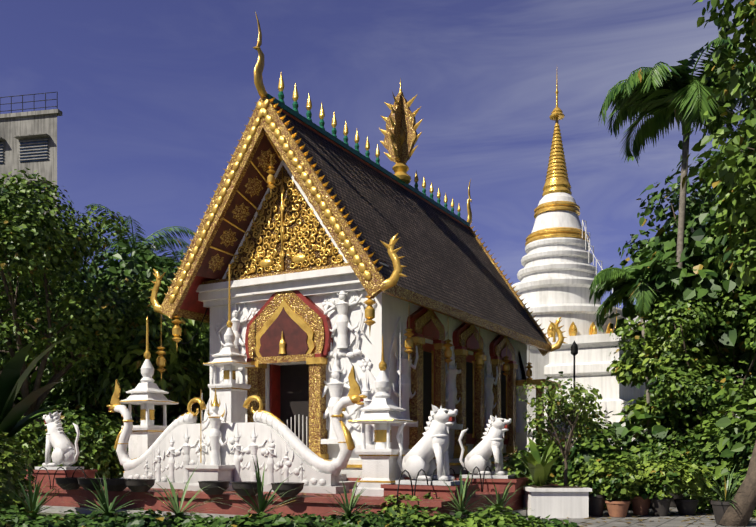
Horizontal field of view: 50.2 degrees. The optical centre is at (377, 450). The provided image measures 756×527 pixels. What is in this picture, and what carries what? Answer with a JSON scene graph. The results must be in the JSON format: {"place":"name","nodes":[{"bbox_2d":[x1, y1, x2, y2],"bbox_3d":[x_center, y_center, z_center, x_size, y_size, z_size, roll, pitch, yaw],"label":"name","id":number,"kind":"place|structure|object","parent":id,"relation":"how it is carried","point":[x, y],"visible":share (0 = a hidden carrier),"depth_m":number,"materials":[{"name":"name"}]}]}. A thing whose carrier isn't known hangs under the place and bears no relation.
{"place":"outdoors","nodes":[
{"label":"outdoors","id":0,"kind":"place"},
{"bbox_2d":[37,512,205,521],"bbox_3d":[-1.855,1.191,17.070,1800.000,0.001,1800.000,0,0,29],"label":"ground","id":1,"kind":"structure","parent":0,"point":[62,514],"depth_m":14.97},
{"bbox_2d":[0,92,61,228],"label":"concrete building","id":2,"kind":"structure","parent":1,"relation":"on","point":[28,140],"depth_m":63.02,"materials":[{"name":"concrete"}]},
{"bbox_2d":[0,334,75,446],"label":"banana plant","id":3,"kind":"object","parent":1,"relation":"on","point":[11,383],"visible":0.94,"depth_m":13.51,"materials":[{"name":"green plant"}]},
{"bbox_2d":[0,222,115,419],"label":"tree","id":4,"kind":"object","parent":1,"relation":"on","point":[39,299],"visible":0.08,"depth_m":23.15,"materials":[{"name":"green plant"}]},
{"bbox_2d":[0,168,157,480],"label":"tree","id":5,"kind":"object","parent":1,"relation":"on","point":[31,244],"visible":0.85,"depth_m":18.58,"materials":[{"name":"green plant"}]},
{"bbox_2d":[0,242,183,424],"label":"tree","id":6,"kind":"object","parent":1,"relation":"on","point":[133,268],"visible":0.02,"depth_m":24.99,"materials":[{"name":"green plant"}]},
{"bbox_2d":[13,381,207,478],"bbox_3d":[-9.607,-0.541,29.627,15.926,7.375,13.797,0,0,29],"label":"bush","id":7,"kind":"object","parent":1,"relation":"on","point":[59,402],"depth_m":22.86,"materials":[{"name":"green plant"}]},
{"bbox_2d":[21,273,209,478],"bbox_3d":[-6.209,-1.742,22.595,7.600,6.030,7.500,0,0,-24],"label":"tree","id":8,"kind":"object","parent":1,"relation":"on","point":[187,369],"visible":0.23,"depth_m":20.94,"materials":[{"name":"green plant"}]},
{"bbox_2d":[81,204,194,267],"bbox_3d":[-10.050,-4.200,33.064,4.798,10.882,4.809,0,0,29],"label":"palm","id":9,"kind":"object","parent":1,"relation":"on","point":[130,241],"visible":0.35,"depth_m":32.97,"materials":[{"name":"green plant"}]},
{"bbox_2d":[125,239,186,274],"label":"palm","id":10,"kind":"object","parent":1,"relation":"on","point":[160,247],"visible":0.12,"depth_m":32.88,"materials":[{"name":"green plant"}]},
{"bbox_2d":[133,318,208,412],"bbox_3d":[-5.267,-2.081,27.065,6.913,6.685,7.529,0,0,29],"label":"tree","id":11,"kind":"object","parent":1,"relation":"on","point":[179,382],"depth_m":26.33,"materials":[{"name":"green plant"}]},
{"bbox_2d":[0,431,459,518],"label":"bed bush","id":12,"kind":"object","parent":1,"relation":"on","point":[8,497],"visible":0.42,"depth_m":11.66,"materials":[{"name":"green plant"}]},
{"bbox_2d":[27,477,511,519],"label":"planter bowls","id":13,"kind":"object","parent":1,"relation":"on","point":[143,485],"depth_m":13.48,"materials":[{"name":"ceramic"}]},
{"bbox_2d":[4,454,532,521],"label":"spiky plants","id":14,"kind":"object","parent":13,"relation":"on","point":[33,501],"visible":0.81,"depth_m":11.09,"materials":[{"name":"green plant"}]},
{"bbox_2d":[0,504,553,526],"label":"plants","id":15,"kind":"object","parent":1,"relation":"on","point":[424,519],"visible":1,"depth_m":7.74,"materials":[{"name":"green plant"}]},
{"bbox_2d":[0,505,579,526],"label":"plants","id":16,"kind":"object","parent":1,"relation":"on","point":[154,519],"visible":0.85,"depth_m":10.31,"materials":[{"name":"green plant"}]},
{"bbox_2d":[26,484,557,519],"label":"terrace plinth","id":17,"kind":"structure","parent":1,"relation":"on","point":[147,500],"depth_m":13.69,"materials":[{"name":"brick"}]},
{"bbox_2d":[24,411,96,486],"bbox_3d":[-6.652,-0.043,16.856,1.320,1.569,0.820,0,0,29],"label":"lion statue","id":18,"kind":"object","parent":17,"relation":"on","point":[65,453],"visible":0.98,"depth_m":16.64,"materials":[{"name":"white stone"}]},
{"bbox_2d":[120,315,178,477],"bbox_3d":[-5.092,-1.122,17.824,0.970,3.728,0.970,0,0,29],"label":"shrine lantern","id":19,"kind":"object","parent":17,"relation":"on","point":[147,393],"visible":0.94,"depth_m":17.65,"materials":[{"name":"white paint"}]},
{"bbox_2d":[183,386,234,490],"bbox_3d":[-3.012,-0.238,14.967,0.840,1.958,0.840,0,0,29],"label":"guardian statue","id":20,"kind":"object","parent":17,"relation":"on","point":[215,470],"visible":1,"depth_m":14.82,"materials":[{"name":"white paint"}]},
{"bbox_2d":[107,366,366,493],"bbox_3d":[-2.523,-0.355,15.856,6.175,2.193,1.970,0,0,29],"label":"stair balustrade","id":21,"kind":"object","parent":17,"relation":"on","point":[279,448],"visible":0.94,"depth_m":14.77,"materials":[{"name":"white paint"}]},
{"bbox_2d":[203,264,255,422],"bbox_3d":[-3.110,-1.855,16.904,0.785,4.092,0.785,0,0,29],"label":"shrine lantern","id":22,"kind":"object","parent":21,"relation":"on","point":[230,392],"visible":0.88,"depth_m":16.77,"materials":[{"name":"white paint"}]},
{"bbox_2d":[15,466,491,501],"bbox_3d":[-2.782,0.511,15.354,9.094,0.463,3.824,0,0,29],"label":"iron hoop edging","id":23,"kind":"object","parent":17,"relation":"on","point":[482,483],"visible":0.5,"depth_m":13.83,"materials":[{"name":"black metal"}]},
{"bbox_2d":[147,12,566,480],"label":"temple","id":24,"kind":"structure","parent":17,"relation":"on","point":[340,257],"depth_m":17.16,"materials":[{"name":"white paint"}]},
{"bbox_2d":[161,308,207,343],"bbox_3d":[-4.285,-2.990,18.149,1.167,1.206,0.024,0,0,-9],"label":"hanging cable","id":25,"kind":"object","parent":24,"relation":"attached to","point":[196,332],"visible":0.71,"depth_m":18.16,"materials":[{"name":"metal"}]},
{"bbox_2d":[348,337,416,496],"bbox_3d":[0.079,-0.597,13.323,0.850,2.677,0.850,0,0,29],"label":"shrine lantern","id":26,"kind":"object","parent":17,"relation":"on","point":[382,414],"visible":0.9,"depth_m":13.14,"materials":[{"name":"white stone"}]},
{"bbox_2d":[381,404,478,498],"bbox_3d":[0.819,0.009,12.802,1.320,1.466,0.820,0,0,32],"label":"lion statue","id":27,"kind":"object","parent":17,"relation":"on","point":[428,447],"visible":0.94,"depth_m":12.63,"materials":[{"name":"white stone"}]},
{"bbox_2d":[454,415,528,491],"bbox_3d":[2.020,0.043,14.881,1.320,1.398,0.820,0,0,25],"label":"lion statue","id":28,"kind":"object","parent":17,"relation":"on","point":[485,449],"visible":0.96,"depth_m":14.71,"materials":[{"name":"white stone"}]},
{"bbox_2d":[516,326,560,446],"bbox_3d":[4.083,-1.434,23.276,2.140,4.350,1.900,0,0,29],"label":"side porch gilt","id":29,"kind":"object","parent":17,"relation":"on","point":[529,382],"visible":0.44,"depth_m":22.41,"materials":[{"name":"gold metal"}]},
{"bbox_2d":[548,388,572,462],"bbox_3d":[5.173,-0.568,22.790,0.832,2.619,0.832,0,0,29],"label":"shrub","id":30,"kind":"object","parent":17,"relation":"on","point":[562,438],"visible":0.21,"depth_m":22.64,"materials":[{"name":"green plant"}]},
{"bbox_2d":[571,340,577,446],"bbox_3d":[6.257,-1.159,25.711,0.222,4.700,0.222,0,0,-39],"label":"lamp post","id":31,"kind":"object","parent":1,"relation":"on","point":[574,349],"visible":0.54,"depth_m":25.68,"materials":[{"name":"metal"}]},
{"bbox_2d":[512,77,655,451],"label":"chedi","id":32,"kind":"structure","parent":1,"relation":"on","point":[556,274],"depth_m":32.45,"materials":[{"name":"white paint"}]},
{"bbox_2d":[492,408,755,516],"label":"bush","id":33,"kind":"object","parent":1,"relation":"on","point":[583,450],"visible":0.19,"depth_m":16.17,"materials":[{"name":"green plant"}]},
{"bbox_2d":[589,250,694,443],"bbox_3d":[6.208,-1.687,19.095,2.384,5.858,2.445,0,0,29],"label":"palm","id":34,"kind":"object","parent":1,"relation":"on","point":[606,278],"visible":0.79,"depth_m":18.68,"materials":[{"name":"green plant"}]},
{"bbox_2d":[606,327,732,466],"bbox_3d":[6.858,-0.830,19.162,3.003,4.165,3.514,0,0,29],"label":"tree","id":35,"kind":"object","parent":1,"relation":"on","point":[625,373],"visible":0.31,"depth_m":18.38,"materials":[{"name":"green plant"}]},
{"bbox_2d":[589,200,755,491],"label":"tree","id":36,"kind":"object","parent":1,"relation":"on","point":[710,281],"visible":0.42,"depth_m":18.28,"materials":[{"name":"green plant"}]},
{"bbox_2d":[598,37,755,447],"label":"palm","id":37,"kind":"object","parent":1,"relation":"on","point":[663,96],"visible":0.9,"depth_m":18.59,"materials":[{"name":"green plant"}]},
{"bbox_2d":[618,148,745,427],"bbox_3d":[10.943,-3.991,25.430,6.252,10.491,6.699,0,0,29],"label":"tree","id":38,"kind":"object","parent":1,"relation":"on","point":[661,215],"visible":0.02,"depth_m":25.10,"materials":[{"name":"green plant"}]},
{"bbox_2d":[610,288,755,466],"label":"tree","id":39,"kind":"object","parent":1,"relation":"on","point":[698,393],"visible":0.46,"depth_m":17.45,"materials":[{"name":"green plant"}]},
{"bbox_2d":[625,160,743,419],"bbox_3d":[14.009,-5.376,29.873,8.970,13.299,9.375,0,0,29],"label":"tree","id":40,"kind":"object","parent":1,"relation":"on","point":[627,259],"depth_m":29.68,"materials":[{"name":"green plant"}]},
{"bbox_2d":[626,316,742,417],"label":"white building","id":41,"kind":"structure","parent":1,"relation":"on","point":[634,319],"depth_m":41.22,"materials":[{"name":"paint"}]},
{"bbox_2d":[676,86,755,479],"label":"tree","id":42,"kind":"object","parent":1,"relation":"on","point":[741,406],"visible":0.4,"depth_m":15.35,"materials":[{"name":"green plant"}]},
{"bbox_2d":[687,0,755,526],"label":"tree","id":43,"kind":"object","parent":1,"relation":"on","point":[736,200],"visible":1,"depth_m":13.10,"materials":[{"name":"green plant"}]},
{"bbox_2d":[0,0,754,308],"label":"sky","id":44,"kind":"structure","parent":0,"point":[156,98],"materials":[{"name":"blue"}]},
{"bbox_2d":[526,485,755,526],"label":"paving path","id":45,"kind":"structure","parent":0,"point":[677,520],"depth_m":13.65,"materials":[{"name":"grey stone"}]},
{"bbox_2d":[32,486,755,526],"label":"fallen leaves litter","id":46,"kind":"object","parent":45,"relation":"on","point":[670,514],"visible":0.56,"depth_m":13.83,"materials":[{"name":"brown plant"}]},
{"bbox_2d":[523,485,591,517],"bbox_3d":[3.190,0.921,14.596,1.100,0.540,1.100,0,0,2],"label":"planter box","id":47,"kind":"object","parent":45,"relation":"on","point":[556,501],"visible":0.81,"depth_m":14.10,"materials":[{"name":"concrete"}]},
{"bbox_2d":[493,433,561,485],"bbox_3d":[2.838,0.165,14.569,1.261,0.954,1.395,0,0,-41],"label":"potted plant","id":48,"kind":"object","parent":47,"relation":"on","point":[539,468],"visible":1,"depth_m":14.37,"materials":[{"name":"green plant"}]},
{"bbox_2d":[516,371,607,485],"bbox_3d":[3.427,-0.319,14.823,1.596,2.132,1.895,0,0,29],"label":"tree","id":49,"kind":"object","parent":47,"relation":"on","point":[574,417],"visible":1,"depth_m":14.74,"materials":[{"name":"green plant"}]},
{"bbox_2d":[589,490,731,524],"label":"flower pots","id":50,"kind":"object","parent":45,"relation":"on","point":[640,506],"visible":0.48,"depth_m":14.46,"materials":[{"name":"ceramic"}]},
{"bbox_2d":[569,457,742,507],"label":"potted plants","id":51,"kind":"object","parent":50,"relation":"on","point":[674,479],"visible":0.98,"depth_m":14.44,"materials":[{"name":"green plant"}]}
]}

